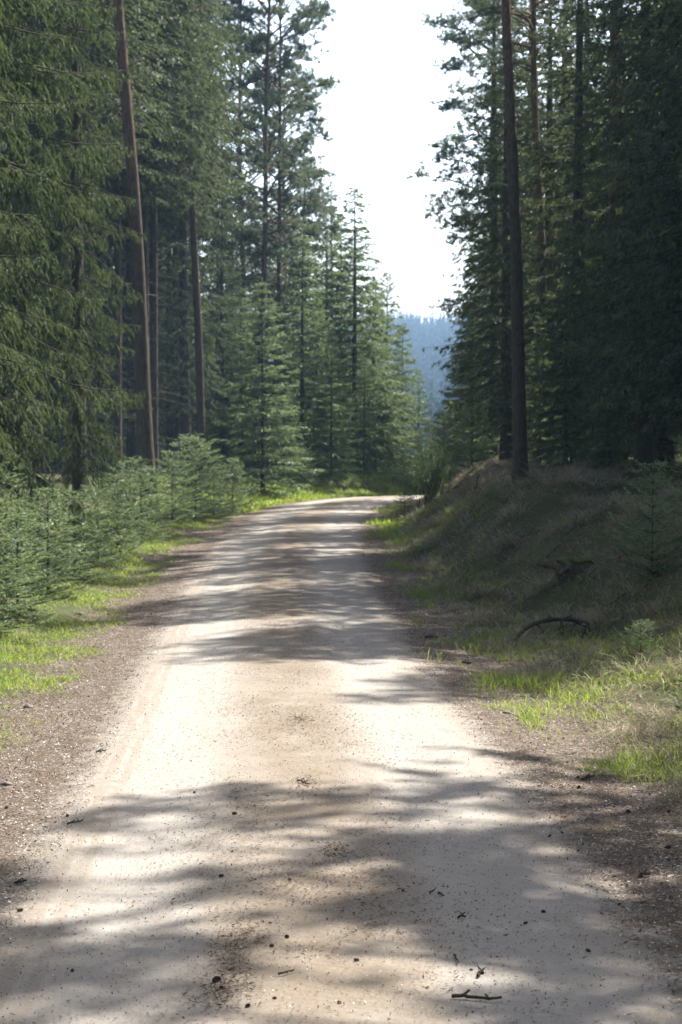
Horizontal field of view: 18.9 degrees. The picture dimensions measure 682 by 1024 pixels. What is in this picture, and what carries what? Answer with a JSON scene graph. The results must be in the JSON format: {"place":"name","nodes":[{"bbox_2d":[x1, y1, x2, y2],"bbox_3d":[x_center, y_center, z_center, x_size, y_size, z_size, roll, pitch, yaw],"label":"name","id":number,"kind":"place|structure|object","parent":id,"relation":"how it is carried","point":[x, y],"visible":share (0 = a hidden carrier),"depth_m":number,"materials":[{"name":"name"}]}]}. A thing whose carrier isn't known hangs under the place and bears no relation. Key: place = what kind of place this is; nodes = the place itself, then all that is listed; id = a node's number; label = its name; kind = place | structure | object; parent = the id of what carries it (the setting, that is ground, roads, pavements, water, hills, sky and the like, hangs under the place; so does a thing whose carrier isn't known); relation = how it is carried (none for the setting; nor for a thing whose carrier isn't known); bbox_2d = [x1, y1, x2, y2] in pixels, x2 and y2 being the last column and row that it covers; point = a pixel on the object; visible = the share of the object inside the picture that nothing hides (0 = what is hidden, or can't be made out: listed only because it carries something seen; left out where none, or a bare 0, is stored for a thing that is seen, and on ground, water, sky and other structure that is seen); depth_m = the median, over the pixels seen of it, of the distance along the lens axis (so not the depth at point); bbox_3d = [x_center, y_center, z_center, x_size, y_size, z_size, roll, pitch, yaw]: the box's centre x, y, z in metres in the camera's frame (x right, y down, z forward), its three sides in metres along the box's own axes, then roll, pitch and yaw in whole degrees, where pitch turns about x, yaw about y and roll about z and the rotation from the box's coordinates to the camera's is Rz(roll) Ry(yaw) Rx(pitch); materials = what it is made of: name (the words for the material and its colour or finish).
{"place":"outdoors","nodes":[
{"label":"outdoors","id":0,"kind":"place"},
{"bbox_2d":[0,497,349,898],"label":"road shoulder","id":1,"kind":"object","parent":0,"point":[197,555],"visible":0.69,"depth_m":15.32},
{"bbox_2d":[0,495,681,1023],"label":"road","id":2,"kind":"structure","parent":0,"point":[134,769],"depth_m":9.51,"materials":[{"name":"beige gravel"}]},
{"bbox_2d":[187,712,358,1018],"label":"fallen needles","id":3,"kind":"object","parent":2,"relation":"on","point":[231,968],"visible":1,"depth_m":7.46,"materials":[{"name":"brown plant"}]},
{"bbox_2d":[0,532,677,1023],"bbox_3d":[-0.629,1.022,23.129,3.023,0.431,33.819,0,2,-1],"label":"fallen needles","id":4,"kind":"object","parent":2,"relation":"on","point":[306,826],"visible":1,"depth_m":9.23,"materials":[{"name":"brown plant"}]},
{"bbox_2d":[1,569,681,1023],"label":"grit","id":5,"kind":"object","parent":2,"relation":"on","point":[321,853],"visible":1,"depth_m":9.22,"materials":[{"name":"grey gravel"}]},
{"bbox_2d":[0,449,681,795],"bbox_3d":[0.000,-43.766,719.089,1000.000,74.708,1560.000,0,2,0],"label":"ground","id":6,"kind":"structure","parent":0,"point":[541,551],"depth_m":25.12,"materials":[{"name":"green plant"}]},
{"bbox_2d":[0,458,46,564],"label":"spruce sapling","id":7,"kind":"object","parent":6,"relation":"on","point":[9,479],"visible":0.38,"depth_m":25.96,"materials":[{"name":"green plant"}]},
{"bbox_2d":[0,1,56,432],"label":"spruce tree","id":8,"kind":"object","parent":6,"relation":"on","point":[20,211],"visible":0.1,"depth_m":48.90,"materials":[{"name":"green plant"}]},
{"bbox_2d":[0,510,57,632],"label":"spruce sapling","id":9,"kind":"object","parent":6,"relation":"on","point":[19,607],"visible":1,"depth_m":20.51,"materials":[{"name":"green plant"}]},
{"bbox_2d":[0,506,75,606],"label":"spruce sapling","id":10,"kind":"object","parent":6,"relation":"on","point":[29,545],"visible":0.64,"depth_m":22.45,"materials":[{"name":"green plant"}]},
{"bbox_2d":[0,0,89,517],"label":"spruce tree","id":11,"kind":"object","parent":6,"relation":"on","point":[13,367],"visible":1,"depth_m":23.16,"materials":[{"name":"green plant"}]},
{"bbox_2d":[1,17,90,470],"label":"spruce tree","id":12,"kind":"object","parent":6,"relation":"on","point":[51,250],"visible":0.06,"depth_m":55.53,"materials":[{"name":"green plant"}]},
{"bbox_2d":[0,484,109,594],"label":"spruce sapling","id":13,"kind":"object","parent":6,"relation":"on","point":[67,554],"visible":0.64,"depth_m":24.59,"materials":[{"name":"green plant"}]},
{"bbox_2d":[8,17,112,473],"bbox_3d":[-8.509,-7.822,58.199,4.142,14.048,4.001,-1,2,-39],"label":"spruce tree","id":14,"kind":"object","parent":6,"relation":"on","point":[42,468],"depth_m":58.33,"materials":[{"name":"green plant"}]},
{"bbox_2d":[0,0,131,518],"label":"spruce tree","id":15,"kind":"object","parent":6,"relation":"on","point":[35,176],"visible":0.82,"depth_m":26.85,"materials":[{"name":"green plant"}]},
{"bbox_2d":[25,488,128,580],"bbox_3d":[-3.545,0.418,27.505,1.388,1.502,1.500,1,2,26],"label":"spruce sapling","id":16,"kind":"object","parent":6,"relation":"on","point":[94,545],"visible":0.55,"depth_m":27.47,"materials":[{"name":"green plant"}]},
{"bbox_2d":[8,0,148,540],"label":"spruce tree","id":17,"kind":"object","parent":6,"relation":"on","point":[77,438],"visible":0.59,"depth_m":32.81,"materials":[{"name":"green plant"}]},
{"bbox_2d":[49,483,148,565],"bbox_3d":[-3.604,0.312,30.521,1.664,1.502,1.429,-1,2,-44],"label":"spruce sapling","id":18,"kind":"object","parent":6,"relation":"on","point":[117,509],"visible":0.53,"depth_m":30.45,"materials":[{"name":"green plant"}]},
{"bbox_2d":[0,0,208,484],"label":"spruce tree","id":19,"kind":"object","parent":6,"relation":"on","point":[149,72],"visible":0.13,"depth_m":52.33,"materials":[{"name":"green plant"}]},
{"bbox_2d":[0,0,212,491],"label":"spruce tree","id":20,"kind":"object","parent":6,"relation":"on","point":[109,111],"visible":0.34,"depth_m":48.99,"materials":[{"name":"green plant"}]},
{"bbox_2d":[85,471,154,548],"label":"spruce sapling","id":21,"kind":"object","parent":6,"relation":"on","point":[125,526],"visible":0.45,"depth_m":33.47,"materials":[{"name":"green plant"}]},
{"bbox_2d":[85,456,169,519],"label":"spruce sapling","id":22,"kind":"object","parent":6,"relation":"on","point":[121,464],"visible":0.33,"depth_m":39.91,"materials":[{"name":"green plant"}]},
{"bbox_2d":[84,183,172,466],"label":"spruce tree","id":23,"kind":"object","parent":6,"relation":"on","point":[130,449],"visible":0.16,"depth_m":69.73,"materials":[{"name":"green plant"}]},
{"bbox_2d":[35,0,223,482],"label":"spruce tree","id":24,"kind":"object","parent":6,"relation":"on","point":[117,420],"visible":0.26,"depth_m":55.06,"materials":[{"name":"green plant"}]},
{"bbox_2d":[107,468,182,540],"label":"spruce sapling","id":25,"kind":"object","parent":6,"relation":"on","point":[147,501],"visible":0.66,"depth_m":36.46,"materials":[{"name":"green plant"}]},
{"bbox_2d":[42,0,261,476],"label":"spruce tree","id":26,"kind":"object","parent":6,"relation":"on","point":[191,42],"visible":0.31,"depth_m":56.05,"materials":[{"name":"green plant"}]},
{"bbox_2d":[82,0,221,514],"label":"pine tree","id":27,"kind":"object","parent":6,"relation":"on","point":[144,415],"visible":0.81,"depth_m":43.85,"materials":[{"name":"brown plant"}]},
{"bbox_2d":[0,484,313,787],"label":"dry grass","id":28,"kind":"structure","parent":6,"relation":"on","point":[80,629],"depth_m":21.14,"materials":[{"name":"green plant"}]},
{"bbox_2d":[83,0,240,475],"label":"spruce tree","id":29,"kind":"object","parent":6,"relation":"on","point":[216,158],"visible":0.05,"depth_m":61.24,"materials":[{"name":"green plant"}]},
{"bbox_2d":[83,0,242,464],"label":"spruce tree","id":30,"kind":"object","parent":6,"relation":"on","point":[201,197],"visible":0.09,"depth_m":63.23,"materials":[{"name":"green plant"}]},
{"bbox_2d":[122,229,211,467],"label":"spruce tree","id":31,"kind":"object","parent":6,"relation":"on","point":[167,435],"visible":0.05,"depth_m":75.72,"materials":[{"name":"green plant"}]},
{"bbox_2d":[82,0,264,479],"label":"spruce tree","id":32,"kind":"object","parent":6,"relation":"on","point":[154,273],"visible":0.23,"depth_m":57.83,"materials":[{"name":"green plant"}]},
{"bbox_2d":[143,448,215,522],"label":"spruce sapling","id":33,"kind":"object","parent":6,"relation":"on","point":[181,501],"visible":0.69,"depth_m":42.93,"materials":[{"name":"green plant"}]},
{"bbox_2d":[100,0,264,473],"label":"spruce tree","id":34,"kind":"object","parent":6,"relation":"on","point":[176,431],"visible":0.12,"depth_m":66.12,"materials":[{"name":"green plant"}]},
{"bbox_2d":[121,0,244,478],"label":"spruce tree","id":35,"kind":"object","parent":6,"relation":"on","point":[186,360],"visible":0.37,"depth_m":62.75,"materials":[{"name":"green plant"}]},
{"bbox_2d":[150,0,226,481],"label":"pine tree","id":36,"kind":"object","parent":6,"relation":"on","point":[200,414],"visible":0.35,"depth_m":57.79,"materials":[{"name":"brown plant"}]},
{"bbox_2d":[158,433,225,494],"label":"spruce sapling","id":37,"kind":"object","parent":6,"relation":"on","point":[191,439],"visible":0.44,"depth_m":51.88,"materials":[{"name":"green plant"}]},
{"bbox_2d":[162,459,230,520],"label":"spruce sapling","id":38,"kind":"object","parent":6,"relation":"on","point":[210,494],"visible":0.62,"depth_m":44.93,"materials":[{"name":"green plant"}]},
{"bbox_2d":[135,0,269,466],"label":"spruce tree","id":39,"kind":"object","parent":6,"relation":"on","point":[231,18],"visible":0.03,"depth_m":68.97,"materials":[{"name":"green plant"}]},
{"bbox_2d":[0,479,425,770],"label":"verge grass","id":40,"kind":"structure","parent":6,"relation":"on","point":[58,648],"depth_m":22.98,"materials":[{"name":"green plant"}]},
{"bbox_2d":[185,464,244,518],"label":"spruce sapling","id":41,"kind":"object","parent":6,"relation":"on","point":[234,509],"visible":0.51,"depth_m":46.92,"materials":[{"name":"green plant"}]},
{"bbox_2d":[163,198,269,467],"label":"spruce tree","id":42,"kind":"object","parent":6,"relation":"on","point":[204,342],"visible":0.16,"depth_m":71.56,"materials":[{"name":"green plant"}]},
{"bbox_2d":[188,138,265,477],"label":"spruce tree","id":43,"kind":"object","parent":6,"relation":"on","point":[222,290],"visible":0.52,"depth_m":65.75,"materials":[{"name":"green plant"}]},
{"bbox_2d":[208,456,263,510],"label":"spruce sapling","id":44,"kind":"object","parent":6,"relation":"on","point":[236,494],"visible":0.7,"depth_m":50.44,"materials":[{"name":"green plant"}]},
{"bbox_2d":[191,199,282,468],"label":"spruce tree","id":45,"kind":"object","parent":6,"relation":"on","point":[250,288],"visible":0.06,"depth_m":78.58,"materials":[{"name":"green plant"}]},
{"bbox_2d":[205,282,279,479],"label":"spruce tree","id":46,"kind":"object","parent":6,"relation":"on","point":[241,444],"visible":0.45,"depth_m":65.73,"materials":[{"name":"green plant"}]},
{"bbox_2d":[189,0,315,467],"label":"pine tree","id":47,"kind":"object","parent":6,"relation":"on","point":[275,166],"visible":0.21,"depth_m":73.12,"materials":[{"name":"green plant"}]},
{"bbox_2d":[207,277,325,498],"bbox_3d":[-2.104,-3.460,58.491,3.304,6.525,3.046,1,2,30],"label":"spruce tree","id":48,"kind":"object","parent":6,"relation":"on","point":[262,374],"visible":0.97,"depth_m":58.27,"materials":[{"name":"green plant"}]},
{"bbox_2d":[112,470,426,512],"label":"verge grass","id":49,"kind":"structure","parent":6,"relation":"on","point":[261,504],"depth_m":61.13,"materials":[{"name":"green plant"}]},
{"bbox_2d":[212,0,342,473],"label":"pine tree","id":50,"kind":"object","parent":6,"relation":"on","point":[291,223],"visible":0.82,"depth_m":69.48,"materials":[{"name":"green plant"}]},
{"bbox_2d":[211,0,344,475],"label":"pine tree","id":51,"kind":"object","parent":6,"relation":"on","point":[314,201],"visible":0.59,"depth_m":71.53,"materials":[{"name":"green plant"}]},
{"bbox_2d":[260,374,307,484],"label":"spruce tree","id":52,"kind":"object","parent":6,"relation":"on","point":[290,443],"visible":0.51,"depth_m":61.91,"materials":[{"name":"green plant"}]},
{"bbox_2d":[230,69,352,466],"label":"pine tree","id":53,"kind":"object","parent":6,"relation":"on","point":[302,210],"visible":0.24,"depth_m":77.53,"materials":[{"name":"green plant"}]},
{"bbox_2d":[252,230,367,477],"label":"spruce tree","id":54,"kind":"object","parent":6,"relation":"on","point":[301,378],"visible":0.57,"depth_m":66.68,"materials":[{"name":"green plant"}]},
{"bbox_2d":[282,303,353,472],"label":"spruce tree","id":55,"kind":"object","parent":6,"relation":"on","point":[313,344],"visible":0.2,"depth_m":69.80,"materials":[{"name":"green plant"}]},
{"bbox_2d":[269,206,380,473],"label":"spruce tree","id":56,"kind":"object","parent":6,"relation":"on","point":[321,284],"visible":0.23,"depth_m":73.54,"materials":[{"name":"green plant"}]},
{"bbox_2d":[300,327,362,477],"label":"spruce tree","id":57,"kind":"object","parent":6,"relation":"on","point":[330,461],"visible":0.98,"depth_m":65.33,"materials":[{"name":"green plant"}]},
{"bbox_2d":[0,521,681,1013],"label":"wood chips","id":58,"kind":"object","parent":6,"relation":"on","point":[412,611],"visible":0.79,"depth_m":12.85,"materials":[{"name":"brown wood"}]},
{"bbox_2d":[309,217,378,445],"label":"spruce tree","id":59,"kind":"object","parent":6,"relation":"on","point":[340,261],"visible":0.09,"depth_m":80.61,"materials":[{"name":"green plant"}]},
{"bbox_2d":[296,182,419,474],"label":"spruce tree","id":60,"kind":"object","parent":6,"relation":"on","point":[354,346],"visible":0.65,"depth_m":72.66,"materials":[{"name":"green plant"}]},
{"bbox_2d":[342,354,388,473],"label":"spruce tree","id":61,"kind":"object","parent":6,"relation":"on","point":[363,460],"visible":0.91,"depth_m":69.85,"materials":[{"name":"green plant"}]},
{"bbox_2d":[123,306,633,468],"bbox_3d":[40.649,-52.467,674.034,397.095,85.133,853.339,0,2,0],"label":"forest","id":62,"kind":"object","parent":6,"relation":"on","point":[430,334],"visible":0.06,"depth_m":656.55,"materials":[{"name":"blue"}]},
{"bbox_2d":[342,275,419,474],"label":"spruce tree","id":63,"kind":"object","parent":6,"relation":"on","point":[390,358],"visible":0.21,"depth_m":76.71,"materials":[{"name":"green plant"}]},
{"bbox_2d":[361,354,410,472],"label":"spruce tree","id":64,"kind":"object","parent":6,"relation":"on","point":[388,419],"visible":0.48,"depth_m":73.81,"materials":[{"name":"green plant"}]},
{"bbox_2d":[361,271,426,474],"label":"spruce tree","id":65,"kind":"object","parent":6,"relation":"on","point":[408,434],"visible":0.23,"depth_m":83.79,"materials":[{"name":"green plant"}]},
{"bbox_2d":[389,321,430,474],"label":"spruce tree","id":66,"kind":"object","parent":6,"relation":"on","point":[406,389],"visible":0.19,"depth_m":91.74,"materials":[{"name":"green plant"}]},
{"bbox_2d":[404,370,436,474],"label":"spruce tree","id":67,"kind":"object","parent":6,"relation":"on","point":[424,406],"visible":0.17,"depth_m":103.77,"materials":[{"name":"green plant"}]},
{"bbox_2d":[403,434,457,508],"bbox_3d":[1.877,-0.885,43.020,1.008,1.657,1.201,0,2,-13],"label":"shrub","id":68,"kind":"object","parent":6,"relation":"on","point":[422,474],"visible":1,"depth_m":42.90,"materials":[{"name":"green plant"}]},
{"bbox_2d":[412,420,474,484],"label":"spruce sapling","id":69,"kind":"object","parent":6,"relation":"on","point":[435,432],"visible":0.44,"depth_m":49.92,"materials":[{"name":"green plant"}]},
{"bbox_2d":[424,218,501,486],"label":"spruce tree","id":70,"kind":"object","parent":6,"relation":"on","point":[453,401],"visible":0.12,"depth_m":66.25,"materials":[{"name":"green plant"}]},
{"bbox_2d":[439,402,505,468],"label":"spruce sapling","id":71,"kind":"object","parent":6,"relation":"on","point":[474,447],"visible":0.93,"depth_m":46.87,"materials":[{"name":"green plant"}]},
{"bbox_2d":[446,319,498,474],"bbox_3d":[3.538,-3.086,54.968,1.698,4.397,1.604,0,2,-11],"label":"spruce tree","id":72,"kind":"object","parent":6,"relation":"on","point":[471,398],"visible":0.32,"depth_m":54.85,"materials":[{"name":"green plant"}]},
{"bbox_2d":[405,0,558,439],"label":"pine tree","id":73,"kind":"object","parent":6,"relation":"on","point":[459,63],"visible":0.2,"depth_m":69.10,"materials":[{"name":"green plant"}]},
{"bbox_2d":[431,0,536,454],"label":"spruce tree","id":74,"kind":"object","parent":6,"relation":"on","point":[494,110],"visible":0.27,"depth_m":55.72,"materials":[{"name":"green plant"}]},
{"bbox_2d":[422,0,572,461],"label":"pine tree","id":75,"kind":"object","parent":6,"relation":"on","point":[505,390],"visible":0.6,"depth_m":48.75,"materials":[{"name":"green plant"}]},
{"bbox_2d":[462,0,571,455],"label":"spruce tree","id":76,"kind":"object","parent":6,"relation":"on","point":[528,111],"visible":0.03,"depth_m":59.67,"materials":[{"name":"green plant"}]},
{"bbox_2d":[356,484,681,808],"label":"verge grass","id":77,"kind":"structure","parent":6,"relation":"on","point":[391,526],"depth_m":17.33,"materials":[{"name":"green plant"}]},
{"bbox_2d":[441,0,602,457],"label":"pine tree","id":78,"kind":"object","parent":6,"relation":"on","point":[482,11],"visible":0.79,"depth_m":46.48,"materials":[{"name":"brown plant"}]},
{"bbox_2d":[501,0,550,480],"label":"pine tree","id":79,"kind":"object","parent":6,"relation":"on","point":[519,440],"visible":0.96,"depth_m":35.79,"materials":[{"name":"brown plant"}]},
{"bbox_2d":[456,0,609,453],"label":"spruce tree","id":80,"kind":"object","parent":6,"relation":"on","point":[550,101],"visible":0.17,"depth_m":49.70,"materials":[{"name":"green plant"}]},
{"bbox_2d":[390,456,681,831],"bbox_3d":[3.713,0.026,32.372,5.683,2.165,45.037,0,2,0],"label":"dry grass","id":81,"kind":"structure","parent":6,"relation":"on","point":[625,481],"depth_m":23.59,"materials":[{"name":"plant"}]},
{"bbox_2d":[508,317,563,459],"bbox_3d":[4.470,-2.722,46.014,1.574,3.508,1.450,-1,2,-26],"label":"spruce tree","id":82,"kind":"object","parent":6,"relation":"on","point":[539,390],"visible":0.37,"depth_m":45.88,"materials":[{"name":"green plant"}]},
{"bbox_2d":[488,0,627,461],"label":"spruce tree","id":83,"kind":"object","parent":6,"relation":"on","point":[578,68],"visible":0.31,"depth_m":44.72,"materials":[{"name":"green plant"}]},
{"bbox_2d":[526,224,594,467],"bbox_3d":[4.798,-3.428,43.921,1.955,5.649,1.941,-1,2,-25],"label":"spruce tree","id":84,"kind":"object","parent":6,"relation":"on","point":[564,453],"visible":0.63,"depth_m":43.83,"materials":[{"name":"green plant"}]},
{"bbox_2d":[495,0,630,450],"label":"spruce tree","id":85,"kind":"object","parent":6,"relation":"on","point":[561,180],"visible":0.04,"depth_m":52.70,"materials":[{"name":"green plant"}]},
{"bbox_2d":[536,557,593,583],"bbox_3d":[2.679,0.723,23.675,0.796,0.419,0.551,0,2,0],"label":"tree stump","id":86,"kind":"object","parent":6,"relation":"on","point":[568,565],"visible":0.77,"depth_m":23.56,"materials":[{"name":"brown wood"}]},
{"bbox_2d":[506,0,659,462],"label":"spruce tree","id":87,"kind":"object","parent":6,"relation":"on","point":[550,376],"visible":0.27,"depth_m":42.81,"materials":[{"name":"green plant"}]},
{"bbox_2d":[561,263,635,467],"bbox_3d":[5.272,-2.768,39.935,1.542,4.228,1.632,-1,2,-34],"label":"spruce tree","id":88,"kind":"object","parent":6,"relation":"on","point":[609,455],"visible":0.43,"depth_m":39.90,"materials":[{"name":"green plant"}]},
{"bbox_2d":[560,0,636,465],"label":"pine tree","id":89,"kind":"object","parent":6,"relation":"on","point":[613,84],"visible":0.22,"depth_m":40.57,"materials":[{"name":"brown plant"}]},
{"bbox_2d":[551,0,681,471],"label":"spruce tree","id":90,"kind":"object","parent":6,"relation":"on","point":[647,456],"visible":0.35,"depth_m":36.81,"materials":[{"name":"green plant"}]},
{"bbox_2d":[564,0,681,480],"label":"spruce tree","id":91,"kind":"object","parent":6,"relation":"on","point":[668,207],"visible":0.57,"depth_m":30.86,"materials":[{"name":"green plant"}]},
{"bbox_2d":[573,1,681,461],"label":"spruce tree","id":92,"kind":"object","parent":6,"relation":"on","point":[668,441],"visible":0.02,"depth_m":41.69,"materials":[{"name":"green plant"}]},
{"bbox_2d":[579,0,681,482],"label":"spruce tree","id":93,"kind":"object","parent":6,"relation":"on","point":[661,295],"visible":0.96,"depth_m":29.64,"materials":[{"name":"green plant"}]},
{"bbox_2d":[583,0,681,455],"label":"spruce tree","id":94,"kind":"object","parent":6,"relation":"on","point":[633,70],"visible":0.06,"depth_m":38.05,"materials":[{"name":"green plant"}]},
{"bbox_2d":[588,0,681,440],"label":"spruce tree","id":95,"kind":"object","parent":6,"relation":"on","point":[616,109],"visible":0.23,"depth_m":33.31,"materials":[{"name":"green plant"}]},
{"bbox_2d":[588,0,681,468],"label":"spruce tree","id":96,"kind":"object","parent":6,"relation":"on","point":[645,328],"visible":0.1,"depth_m":36.08,"materials":[{"name":"green plant"}]},
{"bbox_2d":[609,619,667,673],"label":"spruce sapling","id":97,"kind":"object","parent":6,"relation":"on","point":[634,641],"visible":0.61,"depth_m":16.61,"materials":[{"name":"green plant"}]},
{"bbox_2d":[596,459,681,583],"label":"spruce sapling","id":98,"kind":"object","parent":6,"relation":"on","point":[652,554],"visible":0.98,"depth_m":20.96,"materials":[{"name":"green plant"}]},
{"bbox_2d":[611,249,681,463],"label":"spruce tree","id":99,"kind":"object","parent":6,"relation":"on","point":[660,450],"visible":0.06,"depth_m":41.58,"materials":[{"name":"green plant"}]},
{"bbox_2d":[198,0,652,324],"label":"sky","id":100,"kind":"structure","parent":0,"point":[382,122],"materials":[{"name":"white"}]},
{"bbox_2d":[363,500,681,971],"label":"road shoulder","id":101,"kind":"object","parent":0,"point":[585,819],"visible":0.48,"depth_m":12.15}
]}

